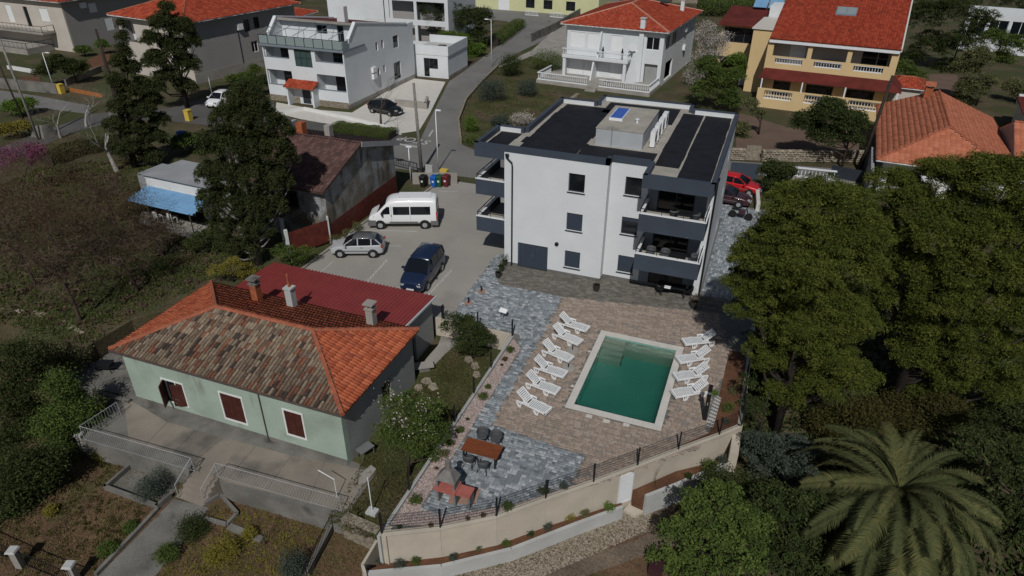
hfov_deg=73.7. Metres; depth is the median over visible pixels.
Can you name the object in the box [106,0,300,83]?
long grey house
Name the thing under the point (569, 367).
parasol base
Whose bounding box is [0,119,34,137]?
bush
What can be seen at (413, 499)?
cushion plant
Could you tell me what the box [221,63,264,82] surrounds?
bush
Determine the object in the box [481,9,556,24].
yard
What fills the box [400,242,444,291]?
parked van
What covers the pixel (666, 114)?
air conditioner
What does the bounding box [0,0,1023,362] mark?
ground
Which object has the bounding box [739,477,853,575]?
leafy tree
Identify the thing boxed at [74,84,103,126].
bare tree
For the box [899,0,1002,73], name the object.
garden tree
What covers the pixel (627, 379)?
swimming pool
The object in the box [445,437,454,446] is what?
cushion plant
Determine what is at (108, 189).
budding tree
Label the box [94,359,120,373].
wheelbarrow
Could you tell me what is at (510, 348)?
cushion plant
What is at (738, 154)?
stone wall
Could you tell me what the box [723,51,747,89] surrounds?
bush
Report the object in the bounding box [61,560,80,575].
gate pillar
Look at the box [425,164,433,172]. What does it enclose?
meter box
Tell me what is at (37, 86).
garden wall
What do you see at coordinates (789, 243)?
pine tree
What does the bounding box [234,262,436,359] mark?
metal roof annex
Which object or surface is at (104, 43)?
bush
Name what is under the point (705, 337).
sun lounger
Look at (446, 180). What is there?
wheelie bin
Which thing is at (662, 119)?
air conditioner
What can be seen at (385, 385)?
window
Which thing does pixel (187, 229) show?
patio
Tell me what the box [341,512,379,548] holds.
stone edge
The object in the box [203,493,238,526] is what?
garden edging
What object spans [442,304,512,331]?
wire fence
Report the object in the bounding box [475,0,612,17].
lime house
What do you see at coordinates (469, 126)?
garden shrub
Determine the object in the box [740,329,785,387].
shrub
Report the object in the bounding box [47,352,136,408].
side terrace
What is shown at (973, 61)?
garden tree
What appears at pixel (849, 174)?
dark wall
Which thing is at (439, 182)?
wheelie bin
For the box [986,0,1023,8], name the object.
garden tree
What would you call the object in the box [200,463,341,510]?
veranda railing
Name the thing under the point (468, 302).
path light
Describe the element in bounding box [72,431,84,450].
gate pillar
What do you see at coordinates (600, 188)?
apartment house
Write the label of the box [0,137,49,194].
judas tree
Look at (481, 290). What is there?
path light
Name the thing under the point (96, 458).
shrub
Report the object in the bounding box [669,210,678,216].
garden chair
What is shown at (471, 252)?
parking court
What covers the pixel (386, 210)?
side window
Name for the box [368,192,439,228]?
minibus
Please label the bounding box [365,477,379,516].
washing line post
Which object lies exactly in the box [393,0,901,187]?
street
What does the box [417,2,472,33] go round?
garden tree
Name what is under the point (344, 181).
weathered house
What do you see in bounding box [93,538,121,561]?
plant
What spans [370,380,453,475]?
blossoming tree
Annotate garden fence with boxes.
[0,434,84,523]
[0,544,68,575]
[304,516,332,575]
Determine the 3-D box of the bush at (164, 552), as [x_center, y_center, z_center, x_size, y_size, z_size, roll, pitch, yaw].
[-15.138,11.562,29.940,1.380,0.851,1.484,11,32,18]
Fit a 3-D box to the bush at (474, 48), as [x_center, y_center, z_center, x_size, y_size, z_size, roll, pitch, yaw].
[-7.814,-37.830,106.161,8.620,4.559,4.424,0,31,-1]
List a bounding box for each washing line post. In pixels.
[318,470,337,497]
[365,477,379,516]
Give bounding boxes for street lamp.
[42,52,52,82]
[406,146,410,180]
[435,109,440,169]
[485,19,491,66]
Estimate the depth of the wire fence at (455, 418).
34.14 m
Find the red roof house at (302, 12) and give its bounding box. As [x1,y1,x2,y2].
[294,7,317,15]
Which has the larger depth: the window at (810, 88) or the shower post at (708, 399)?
the window at (810, 88)
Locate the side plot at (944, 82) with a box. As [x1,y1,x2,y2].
[920,74,956,95]
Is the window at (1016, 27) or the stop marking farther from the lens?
the window at (1016, 27)
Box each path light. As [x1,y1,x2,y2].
[464,297,472,304]
[477,286,484,292]
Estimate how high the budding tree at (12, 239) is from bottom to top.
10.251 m
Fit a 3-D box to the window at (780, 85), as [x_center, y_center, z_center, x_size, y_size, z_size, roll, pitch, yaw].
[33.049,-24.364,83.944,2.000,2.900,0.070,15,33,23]
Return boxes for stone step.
[746,145,761,150]
[746,151,760,155]
[746,156,760,160]
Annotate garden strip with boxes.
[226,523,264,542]
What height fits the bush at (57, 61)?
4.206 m
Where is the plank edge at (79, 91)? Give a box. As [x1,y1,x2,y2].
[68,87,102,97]
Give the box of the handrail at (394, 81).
[388,74,400,90]
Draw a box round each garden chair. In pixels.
[462,453,475,468]
[476,426,488,440]
[476,458,489,475]
[490,429,502,444]
[647,245,655,253]
[655,281,663,294]
[661,248,669,256]
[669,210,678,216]
[684,285,693,297]
[688,253,697,261]
[691,212,700,219]
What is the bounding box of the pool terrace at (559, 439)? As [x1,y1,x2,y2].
[389,254,755,534]
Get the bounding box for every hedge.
[39,134,122,165]
[332,120,397,139]
[488,19,525,45]
[696,0,755,16]
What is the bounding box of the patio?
[139,211,207,238]
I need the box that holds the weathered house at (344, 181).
[218,119,399,244]
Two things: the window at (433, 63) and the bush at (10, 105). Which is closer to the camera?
the bush at (10, 105)
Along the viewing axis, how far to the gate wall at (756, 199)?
57.37 m
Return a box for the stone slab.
[358,465,375,482]
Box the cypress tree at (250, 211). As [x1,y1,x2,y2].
[193,77,301,265]
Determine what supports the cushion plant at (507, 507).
on the gravel bed at (429, 479)
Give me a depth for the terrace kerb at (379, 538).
31.55 m
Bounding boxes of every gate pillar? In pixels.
[4,546,25,568]
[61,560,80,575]
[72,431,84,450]
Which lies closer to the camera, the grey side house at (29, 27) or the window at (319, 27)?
the window at (319, 27)
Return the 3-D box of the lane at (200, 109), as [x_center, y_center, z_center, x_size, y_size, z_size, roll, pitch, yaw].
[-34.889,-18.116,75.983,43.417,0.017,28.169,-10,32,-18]
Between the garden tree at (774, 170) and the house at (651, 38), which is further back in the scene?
the house at (651, 38)
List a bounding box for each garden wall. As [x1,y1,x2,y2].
[0,78,57,93]
[64,66,101,85]
[517,93,579,122]
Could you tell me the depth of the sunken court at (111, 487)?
33.55 m
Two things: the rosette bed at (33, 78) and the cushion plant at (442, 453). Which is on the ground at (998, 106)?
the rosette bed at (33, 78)
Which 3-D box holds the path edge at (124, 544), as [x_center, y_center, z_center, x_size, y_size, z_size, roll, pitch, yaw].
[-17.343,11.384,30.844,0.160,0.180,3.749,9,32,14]
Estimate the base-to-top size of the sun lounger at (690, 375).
0.850 m
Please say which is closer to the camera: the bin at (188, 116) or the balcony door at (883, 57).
the bin at (188, 116)
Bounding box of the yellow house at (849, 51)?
[756,0,925,121]
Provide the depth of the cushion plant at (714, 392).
36.17 m
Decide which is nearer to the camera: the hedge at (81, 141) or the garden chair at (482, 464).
the garden chair at (482, 464)
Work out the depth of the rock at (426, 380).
38.82 m
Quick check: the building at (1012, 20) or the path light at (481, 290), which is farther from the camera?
the building at (1012, 20)
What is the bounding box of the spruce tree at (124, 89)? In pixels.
[95,18,172,168]
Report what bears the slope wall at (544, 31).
on the street
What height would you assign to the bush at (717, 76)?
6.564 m
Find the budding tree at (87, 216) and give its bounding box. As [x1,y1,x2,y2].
[0,146,134,256]
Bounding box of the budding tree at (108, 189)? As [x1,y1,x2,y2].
[25,122,138,224]
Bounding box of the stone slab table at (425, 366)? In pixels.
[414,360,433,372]
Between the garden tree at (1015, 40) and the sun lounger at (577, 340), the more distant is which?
the garden tree at (1015, 40)
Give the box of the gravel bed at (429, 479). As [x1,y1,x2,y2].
[392,338,597,525]
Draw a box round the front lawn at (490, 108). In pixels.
[460,56,557,141]
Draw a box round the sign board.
[499,307,507,313]
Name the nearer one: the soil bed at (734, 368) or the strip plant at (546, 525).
the strip plant at (546, 525)
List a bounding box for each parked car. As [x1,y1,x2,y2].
[205,89,232,106]
[329,231,385,257]
[367,98,403,116]
[723,183,751,208]
[726,170,762,195]
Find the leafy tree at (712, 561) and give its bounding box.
[644,477,776,575]
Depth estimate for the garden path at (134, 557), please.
30.81 m
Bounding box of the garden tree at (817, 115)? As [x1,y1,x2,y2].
[786,95,871,166]
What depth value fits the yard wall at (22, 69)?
96.73 m
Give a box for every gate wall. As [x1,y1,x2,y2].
[412,173,457,183]
[754,190,759,211]
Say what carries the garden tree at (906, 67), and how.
on the ground at (998, 106)
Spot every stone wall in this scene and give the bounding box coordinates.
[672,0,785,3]
[730,148,746,160]
[760,149,875,162]
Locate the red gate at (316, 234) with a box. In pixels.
[283,216,331,257]
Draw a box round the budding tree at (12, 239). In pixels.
[0,154,64,284]
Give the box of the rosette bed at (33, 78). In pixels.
[19,75,40,81]
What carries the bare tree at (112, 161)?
on the ground at (998, 106)
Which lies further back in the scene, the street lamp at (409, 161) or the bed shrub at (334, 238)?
the street lamp at (409, 161)
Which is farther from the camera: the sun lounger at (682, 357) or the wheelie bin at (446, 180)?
the wheelie bin at (446, 180)
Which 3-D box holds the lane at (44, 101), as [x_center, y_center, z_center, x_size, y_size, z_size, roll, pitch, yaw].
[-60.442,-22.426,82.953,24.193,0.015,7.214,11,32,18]
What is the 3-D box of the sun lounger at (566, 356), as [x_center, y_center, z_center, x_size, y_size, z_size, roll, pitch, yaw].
[2.616,3.619,38.841,1.850,0.850,0.760,21,36,31]
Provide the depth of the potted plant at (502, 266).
47.56 m
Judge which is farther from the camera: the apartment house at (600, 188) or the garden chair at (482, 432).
the apartment house at (600, 188)
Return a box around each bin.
[55,83,65,93]
[183,109,192,120]
[419,174,427,186]
[429,174,436,186]
[436,174,442,186]
[442,174,450,186]
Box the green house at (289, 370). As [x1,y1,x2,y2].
[108,274,418,464]
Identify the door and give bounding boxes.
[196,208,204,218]
[280,48,288,57]
[284,71,292,81]
[302,90,311,103]
[333,53,342,62]
[336,76,345,90]
[337,25,344,41]
[518,242,547,270]
[617,472,634,503]
[648,272,682,283]
[652,233,688,252]
[656,190,695,214]
[788,45,805,63]
[859,51,877,71]
[875,53,888,72]
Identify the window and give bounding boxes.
[23,6,32,26]
[165,380,184,402]
[243,19,249,31]
[251,41,258,51]
[253,17,258,27]
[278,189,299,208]
[294,49,312,67]
[316,25,326,33]
[380,207,389,213]
[381,380,389,398]
[393,35,397,47]
[393,207,409,214]
[394,61,400,79]
[410,207,429,214]
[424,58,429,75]
[429,58,437,68]
[526,0,534,7]
[544,0,552,8]
[566,1,574,10]
[569,173,584,192]
[621,217,637,234]
[625,176,641,195]
[646,37,659,50]
[665,34,670,49]
[672,31,676,44]
[724,27,753,43]
[771,80,790,95]
[804,84,832,99]
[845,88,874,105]
[970,19,985,33]
[988,21,1009,31]
[1009,22,1023,37]
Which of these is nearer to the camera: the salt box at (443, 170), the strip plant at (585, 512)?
the strip plant at (585, 512)
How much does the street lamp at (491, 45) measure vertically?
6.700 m
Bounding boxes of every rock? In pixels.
[414,384,422,390]
[421,377,431,384]
[428,383,438,390]
[464,356,472,362]
[471,362,478,369]
[473,371,480,377]
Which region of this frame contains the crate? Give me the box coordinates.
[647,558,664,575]
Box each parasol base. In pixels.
[562,363,574,371]
[566,346,578,353]
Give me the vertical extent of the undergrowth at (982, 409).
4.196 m
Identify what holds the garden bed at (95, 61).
on the ground at (998, 106)
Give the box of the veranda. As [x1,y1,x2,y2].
[81,394,375,534]
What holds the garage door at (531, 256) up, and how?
in the apartment house at (600, 188)
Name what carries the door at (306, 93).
in the loggia house at (341, 60)
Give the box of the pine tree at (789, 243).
[718,172,901,431]
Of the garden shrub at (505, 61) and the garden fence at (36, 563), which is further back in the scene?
the garden shrub at (505, 61)
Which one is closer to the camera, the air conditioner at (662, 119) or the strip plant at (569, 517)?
the strip plant at (569, 517)
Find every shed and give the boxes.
[126,160,225,231]
[1011,94,1023,121]
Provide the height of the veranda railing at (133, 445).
2.162 m
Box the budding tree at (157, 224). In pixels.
[95,181,184,256]
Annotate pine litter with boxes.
[681,281,1023,575]
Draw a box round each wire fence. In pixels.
[378,321,512,529]
[378,358,750,533]
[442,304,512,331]
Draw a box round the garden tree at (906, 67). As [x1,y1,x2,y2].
[895,58,929,80]
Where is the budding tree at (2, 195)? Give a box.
[0,156,38,236]
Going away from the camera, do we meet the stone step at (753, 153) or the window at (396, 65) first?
the stone step at (753, 153)
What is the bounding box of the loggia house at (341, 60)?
[257,5,415,108]
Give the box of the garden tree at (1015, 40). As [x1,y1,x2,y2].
[976,27,1023,64]
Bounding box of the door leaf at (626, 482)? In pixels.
[619,474,632,502]
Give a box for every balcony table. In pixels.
[669,251,686,259]
[675,210,692,218]
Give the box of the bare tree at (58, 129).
[27,99,72,137]
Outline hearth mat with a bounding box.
[448,483,480,503]
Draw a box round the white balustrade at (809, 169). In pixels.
[791,166,854,184]
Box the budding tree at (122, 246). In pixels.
[8,179,165,291]
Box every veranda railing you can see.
[79,402,195,497]
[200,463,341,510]
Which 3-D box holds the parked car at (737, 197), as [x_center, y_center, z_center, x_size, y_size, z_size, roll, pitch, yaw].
[18.130,-8.012,58.123,4.447,1.590,2.160,14,33,21]
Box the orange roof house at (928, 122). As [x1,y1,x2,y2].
[863,81,1023,203]
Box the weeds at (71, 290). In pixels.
[0,157,258,324]
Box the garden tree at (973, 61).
[947,44,1000,105]
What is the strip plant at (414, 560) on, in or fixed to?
in the planter wall at (520, 547)
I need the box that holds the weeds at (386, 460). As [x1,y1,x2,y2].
[329,349,489,529]
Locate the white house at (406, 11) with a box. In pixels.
[327,0,475,44]
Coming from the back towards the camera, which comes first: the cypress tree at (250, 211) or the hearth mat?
the cypress tree at (250, 211)
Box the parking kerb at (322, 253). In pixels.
[302,218,368,268]
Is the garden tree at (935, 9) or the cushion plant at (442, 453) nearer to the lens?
the cushion plant at (442, 453)
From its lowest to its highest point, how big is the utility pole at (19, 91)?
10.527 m
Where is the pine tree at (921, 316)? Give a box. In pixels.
[851,148,1023,409]
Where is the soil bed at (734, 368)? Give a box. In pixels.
[672,350,743,448]
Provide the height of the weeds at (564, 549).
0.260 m
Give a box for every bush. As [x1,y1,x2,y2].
[0,96,40,114]
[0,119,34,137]
[30,52,90,82]
[73,44,92,55]
[92,38,111,48]
[127,463,178,505]
[149,540,181,567]
[167,131,207,154]
[170,510,216,547]
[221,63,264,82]
[273,545,313,575]
[437,30,488,57]
[438,310,496,358]
[686,54,746,109]
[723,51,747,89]
[735,120,752,138]
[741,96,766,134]
[999,77,1023,102]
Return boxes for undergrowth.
[691,461,787,532]
[796,392,904,456]
[807,489,848,543]
[866,384,977,444]
[963,367,1023,432]
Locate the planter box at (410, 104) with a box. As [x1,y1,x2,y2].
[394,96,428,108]
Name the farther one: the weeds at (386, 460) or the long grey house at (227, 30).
the long grey house at (227, 30)
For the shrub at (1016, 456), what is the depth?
30.30 m
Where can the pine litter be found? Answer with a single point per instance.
(883, 363)
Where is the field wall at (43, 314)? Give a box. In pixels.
[0,308,83,333]
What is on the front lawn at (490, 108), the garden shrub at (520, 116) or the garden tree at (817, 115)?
the garden shrub at (520, 116)
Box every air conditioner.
[649,128,657,147]
[655,122,661,140]
[659,116,665,134]
[662,111,668,128]
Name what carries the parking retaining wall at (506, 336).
on the yard at (419, 376)
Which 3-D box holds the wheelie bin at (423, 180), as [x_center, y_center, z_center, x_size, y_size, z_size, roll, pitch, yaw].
[-7.888,-9.535,60.741,0.620,1.065,0.760,11,32,18]
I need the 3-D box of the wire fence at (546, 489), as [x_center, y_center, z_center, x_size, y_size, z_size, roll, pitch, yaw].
[4.611,7.590,31.819,21.704,1.080,3.048,-17,35,-27]
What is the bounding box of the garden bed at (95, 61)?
[83,50,109,70]
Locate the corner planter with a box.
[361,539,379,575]
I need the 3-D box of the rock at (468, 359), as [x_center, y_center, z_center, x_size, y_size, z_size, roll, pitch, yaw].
[-2.594,4.212,40.744,0.444,0.237,0.522,-19,36,-30]
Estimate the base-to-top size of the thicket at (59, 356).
4.738 m
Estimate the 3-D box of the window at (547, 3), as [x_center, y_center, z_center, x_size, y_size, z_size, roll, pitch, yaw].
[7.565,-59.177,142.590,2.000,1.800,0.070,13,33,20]
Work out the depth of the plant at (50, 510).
32.03 m
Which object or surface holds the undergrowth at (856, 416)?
on the ground at (639, 566)
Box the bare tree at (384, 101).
[373,80,399,123]
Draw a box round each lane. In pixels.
[0,90,89,113]
[0,97,416,168]
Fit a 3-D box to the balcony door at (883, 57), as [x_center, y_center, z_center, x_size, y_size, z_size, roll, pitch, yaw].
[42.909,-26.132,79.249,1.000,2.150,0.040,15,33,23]
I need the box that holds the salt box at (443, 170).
[439,168,448,172]
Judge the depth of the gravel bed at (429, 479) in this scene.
31.53 m
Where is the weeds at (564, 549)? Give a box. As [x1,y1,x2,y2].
[484,527,630,574]
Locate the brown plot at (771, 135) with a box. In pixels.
[736,112,871,149]
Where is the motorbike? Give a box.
[729,207,752,220]
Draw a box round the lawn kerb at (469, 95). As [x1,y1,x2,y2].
[457,65,498,142]
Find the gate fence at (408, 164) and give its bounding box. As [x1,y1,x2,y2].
[395,158,417,171]
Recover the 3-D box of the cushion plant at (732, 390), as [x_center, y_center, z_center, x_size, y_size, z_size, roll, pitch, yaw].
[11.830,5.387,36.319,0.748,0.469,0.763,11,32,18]
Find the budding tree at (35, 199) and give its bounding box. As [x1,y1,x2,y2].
[0,114,80,249]
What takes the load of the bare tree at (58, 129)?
on the ground at (998, 106)
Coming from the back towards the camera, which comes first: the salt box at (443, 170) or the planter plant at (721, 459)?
the salt box at (443, 170)
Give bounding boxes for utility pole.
[0,38,39,139]
[0,66,29,130]
[412,83,422,172]
[858,75,893,169]
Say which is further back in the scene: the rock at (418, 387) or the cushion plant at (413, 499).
the rock at (418, 387)
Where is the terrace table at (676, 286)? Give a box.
[659,281,685,298]
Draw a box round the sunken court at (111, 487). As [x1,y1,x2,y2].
[103,464,177,508]
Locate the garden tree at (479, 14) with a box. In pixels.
[453,4,496,41]
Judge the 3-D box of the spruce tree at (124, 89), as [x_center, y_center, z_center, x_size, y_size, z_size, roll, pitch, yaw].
[-34.577,-17.374,61.759,6.164,13.194,3.345,-15,34,-25]
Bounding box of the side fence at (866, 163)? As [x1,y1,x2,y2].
[864,151,868,170]
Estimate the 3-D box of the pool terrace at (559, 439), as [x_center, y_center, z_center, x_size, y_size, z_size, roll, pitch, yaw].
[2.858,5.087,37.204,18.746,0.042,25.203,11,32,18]
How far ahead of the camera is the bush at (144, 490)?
32.74 m
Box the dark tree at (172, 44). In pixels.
[135,0,202,107]
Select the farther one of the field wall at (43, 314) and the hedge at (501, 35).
the hedge at (501, 35)
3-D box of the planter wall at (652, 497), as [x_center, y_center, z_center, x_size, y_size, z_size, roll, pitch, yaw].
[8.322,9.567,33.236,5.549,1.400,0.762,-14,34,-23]
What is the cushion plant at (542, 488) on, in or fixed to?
on the pool terrace at (559, 439)
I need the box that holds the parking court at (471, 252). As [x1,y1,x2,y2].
[305,181,503,318]
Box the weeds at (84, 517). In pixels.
[0,455,145,575]
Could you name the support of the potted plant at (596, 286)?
on the pool terrace at (559, 439)
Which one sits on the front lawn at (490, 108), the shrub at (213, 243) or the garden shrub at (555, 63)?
the garden shrub at (555, 63)
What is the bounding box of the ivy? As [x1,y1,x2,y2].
[680,269,1023,575]
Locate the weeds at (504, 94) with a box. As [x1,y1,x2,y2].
[460,58,555,135]
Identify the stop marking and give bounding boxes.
[396,137,430,143]
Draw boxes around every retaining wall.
[381,327,754,563]
[434,317,510,349]
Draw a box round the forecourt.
[276,79,444,133]
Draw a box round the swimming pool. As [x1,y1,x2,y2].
[565,330,683,430]
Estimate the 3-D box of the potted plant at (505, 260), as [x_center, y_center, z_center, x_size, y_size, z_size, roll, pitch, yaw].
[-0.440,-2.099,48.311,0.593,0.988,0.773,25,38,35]
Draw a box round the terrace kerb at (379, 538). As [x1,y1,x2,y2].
[377,335,513,563]
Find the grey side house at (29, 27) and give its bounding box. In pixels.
[0,0,148,54]
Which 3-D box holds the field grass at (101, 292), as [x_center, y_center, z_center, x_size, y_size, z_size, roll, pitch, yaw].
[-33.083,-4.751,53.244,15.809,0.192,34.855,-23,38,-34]
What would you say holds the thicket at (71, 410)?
on the ground at (639, 566)
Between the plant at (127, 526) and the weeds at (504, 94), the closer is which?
the plant at (127, 526)
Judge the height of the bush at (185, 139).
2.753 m
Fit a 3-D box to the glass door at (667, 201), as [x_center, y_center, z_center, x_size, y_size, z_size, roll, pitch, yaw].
[10.290,-5.631,42.703,2.280,1.950,0.070,11,32,18]
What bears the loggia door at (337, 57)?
in the loggia house at (341, 60)
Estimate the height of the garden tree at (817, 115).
6.721 m
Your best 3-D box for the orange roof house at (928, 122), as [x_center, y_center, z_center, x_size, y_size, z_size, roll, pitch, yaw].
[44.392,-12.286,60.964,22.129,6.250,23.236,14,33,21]
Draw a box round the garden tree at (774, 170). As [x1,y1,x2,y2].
[754,157,798,189]
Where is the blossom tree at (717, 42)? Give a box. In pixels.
[679,20,733,85]
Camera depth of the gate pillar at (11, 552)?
29.28 m
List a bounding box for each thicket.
[0,330,58,457]
[0,432,75,528]
[7,325,96,372]
[9,362,116,464]
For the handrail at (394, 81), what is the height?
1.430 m
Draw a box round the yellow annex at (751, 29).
[717,0,784,92]
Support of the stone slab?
on the veranda
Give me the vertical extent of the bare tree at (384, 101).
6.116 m
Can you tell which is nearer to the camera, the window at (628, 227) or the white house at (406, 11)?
the window at (628, 227)
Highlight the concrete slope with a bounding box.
[500,25,566,71]
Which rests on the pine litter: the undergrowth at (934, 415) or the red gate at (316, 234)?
the undergrowth at (934, 415)
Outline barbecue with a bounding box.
[433,458,474,508]
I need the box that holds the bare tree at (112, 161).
[77,90,119,171]
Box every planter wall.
[366,503,622,575]
[631,461,726,514]
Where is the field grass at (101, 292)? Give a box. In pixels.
[0,158,262,344]
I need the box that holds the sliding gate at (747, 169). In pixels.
[730,162,759,179]
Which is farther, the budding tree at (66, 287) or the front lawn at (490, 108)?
the front lawn at (490, 108)
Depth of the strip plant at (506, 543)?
29.90 m
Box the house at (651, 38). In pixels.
[536,0,702,96]
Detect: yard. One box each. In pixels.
[87,333,500,562]
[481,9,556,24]
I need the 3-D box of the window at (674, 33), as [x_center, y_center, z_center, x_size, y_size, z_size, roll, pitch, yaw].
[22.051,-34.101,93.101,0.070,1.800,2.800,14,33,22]
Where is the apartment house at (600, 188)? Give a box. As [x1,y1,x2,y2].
[474,95,738,296]
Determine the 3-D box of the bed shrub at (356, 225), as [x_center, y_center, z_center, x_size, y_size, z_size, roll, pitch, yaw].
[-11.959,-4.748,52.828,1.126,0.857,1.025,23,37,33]
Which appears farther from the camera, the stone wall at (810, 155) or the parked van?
the stone wall at (810, 155)
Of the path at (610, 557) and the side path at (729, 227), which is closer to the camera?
the path at (610, 557)
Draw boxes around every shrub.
[86,451,106,461]
[180,228,225,252]
[196,534,243,568]
[205,256,260,281]
[239,524,258,540]
[269,243,315,265]
[328,233,339,243]
[340,228,352,237]
[352,221,362,230]
[460,126,487,147]
[463,113,478,132]
[470,75,508,102]
[488,112,512,126]
[496,51,523,76]
[510,110,534,124]
[513,76,541,96]
[527,45,564,70]
[734,372,771,450]
[738,429,824,491]
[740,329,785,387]
[834,538,986,575]
[958,398,1023,544]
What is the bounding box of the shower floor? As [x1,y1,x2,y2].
[706,395,720,426]
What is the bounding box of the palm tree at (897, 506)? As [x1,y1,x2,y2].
[794,421,1007,575]
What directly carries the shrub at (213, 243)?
on the ground at (998, 106)
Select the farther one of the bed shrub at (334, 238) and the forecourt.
the forecourt
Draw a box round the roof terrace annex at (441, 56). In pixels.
[413,34,467,78]
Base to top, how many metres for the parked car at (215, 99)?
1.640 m
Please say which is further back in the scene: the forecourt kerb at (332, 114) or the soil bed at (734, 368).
the forecourt kerb at (332, 114)
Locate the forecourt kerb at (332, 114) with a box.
[279,107,401,134]
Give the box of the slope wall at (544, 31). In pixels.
[530,9,580,41]
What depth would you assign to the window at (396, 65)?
90.39 m
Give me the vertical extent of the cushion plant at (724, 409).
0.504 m
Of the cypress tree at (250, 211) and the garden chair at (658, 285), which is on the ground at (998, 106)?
the cypress tree at (250, 211)
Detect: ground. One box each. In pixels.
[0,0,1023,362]
[0,356,738,575]
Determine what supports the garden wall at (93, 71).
on the ground at (998, 106)
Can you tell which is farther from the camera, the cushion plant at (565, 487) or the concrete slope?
the concrete slope
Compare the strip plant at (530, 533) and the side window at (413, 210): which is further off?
the side window at (413, 210)
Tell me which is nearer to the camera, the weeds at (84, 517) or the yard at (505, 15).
the weeds at (84, 517)
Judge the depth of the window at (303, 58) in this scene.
80.65 m
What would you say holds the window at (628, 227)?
in the apartment house at (600, 188)
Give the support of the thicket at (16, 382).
on the ground at (639, 566)
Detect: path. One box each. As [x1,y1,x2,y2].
[99,499,208,575]
[424,335,457,364]
[455,505,677,575]
[514,518,677,575]
[700,204,769,301]
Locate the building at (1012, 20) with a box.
[956,5,1023,55]
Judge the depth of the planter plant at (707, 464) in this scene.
33.02 m
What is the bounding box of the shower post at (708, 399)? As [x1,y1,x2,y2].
[702,384,712,420]
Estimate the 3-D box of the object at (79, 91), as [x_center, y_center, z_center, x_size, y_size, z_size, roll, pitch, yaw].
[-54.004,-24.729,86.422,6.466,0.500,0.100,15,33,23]
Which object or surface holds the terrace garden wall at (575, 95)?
on the ground at (998, 106)
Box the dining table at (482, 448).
[460,437,502,468]
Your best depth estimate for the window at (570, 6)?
140.90 m
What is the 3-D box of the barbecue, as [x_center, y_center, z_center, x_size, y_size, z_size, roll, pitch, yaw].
[-2.491,8.381,29.374,1.670,2.200,0.740,11,32,17]
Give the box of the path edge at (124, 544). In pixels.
[94,507,158,575]
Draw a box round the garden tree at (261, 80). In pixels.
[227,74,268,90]
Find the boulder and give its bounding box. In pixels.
[31,124,57,138]
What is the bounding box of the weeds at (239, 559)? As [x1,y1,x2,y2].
[164,505,332,575]
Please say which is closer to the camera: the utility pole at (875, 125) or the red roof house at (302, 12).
the utility pole at (875, 125)
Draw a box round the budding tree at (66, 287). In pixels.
[0,156,115,320]
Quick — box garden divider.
[304,525,332,575]
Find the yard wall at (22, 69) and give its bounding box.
[7,65,34,72]
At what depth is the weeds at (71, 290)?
47.94 m
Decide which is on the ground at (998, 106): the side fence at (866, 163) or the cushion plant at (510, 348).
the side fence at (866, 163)
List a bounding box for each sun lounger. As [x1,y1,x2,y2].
[516,386,551,415]
[525,369,560,395]
[533,354,568,379]
[541,338,574,362]
[552,322,583,345]
[559,311,590,333]
[670,377,708,400]
[672,361,709,383]
[675,344,710,366]
[681,328,715,348]
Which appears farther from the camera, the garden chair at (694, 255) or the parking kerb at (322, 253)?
the parking kerb at (322, 253)
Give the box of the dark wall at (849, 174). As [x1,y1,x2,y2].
[831,165,866,182]
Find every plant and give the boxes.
[41,503,58,518]
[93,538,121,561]
[121,517,140,534]
[392,558,405,569]
[407,490,422,504]
[409,556,422,565]
[435,448,449,457]
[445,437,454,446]
[449,553,458,561]
[455,425,463,433]
[476,390,487,399]
[494,265,500,277]
[498,261,504,270]
[500,500,515,512]
[501,251,508,264]
[502,538,511,547]
[506,345,515,352]
[527,530,534,536]
[537,487,550,494]
[543,521,552,531]
[558,481,568,489]
[563,512,575,523]
[579,508,589,518]
[592,278,602,291]
[604,500,615,513]
[682,472,692,478]
[689,288,699,308]
[700,457,717,470]
[712,388,717,395]
[718,453,728,464]
[720,401,735,412]
[728,384,741,395]
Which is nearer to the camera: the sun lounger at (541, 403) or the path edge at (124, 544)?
the path edge at (124, 544)
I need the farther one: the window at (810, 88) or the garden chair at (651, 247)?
the window at (810, 88)
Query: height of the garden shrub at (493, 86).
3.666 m

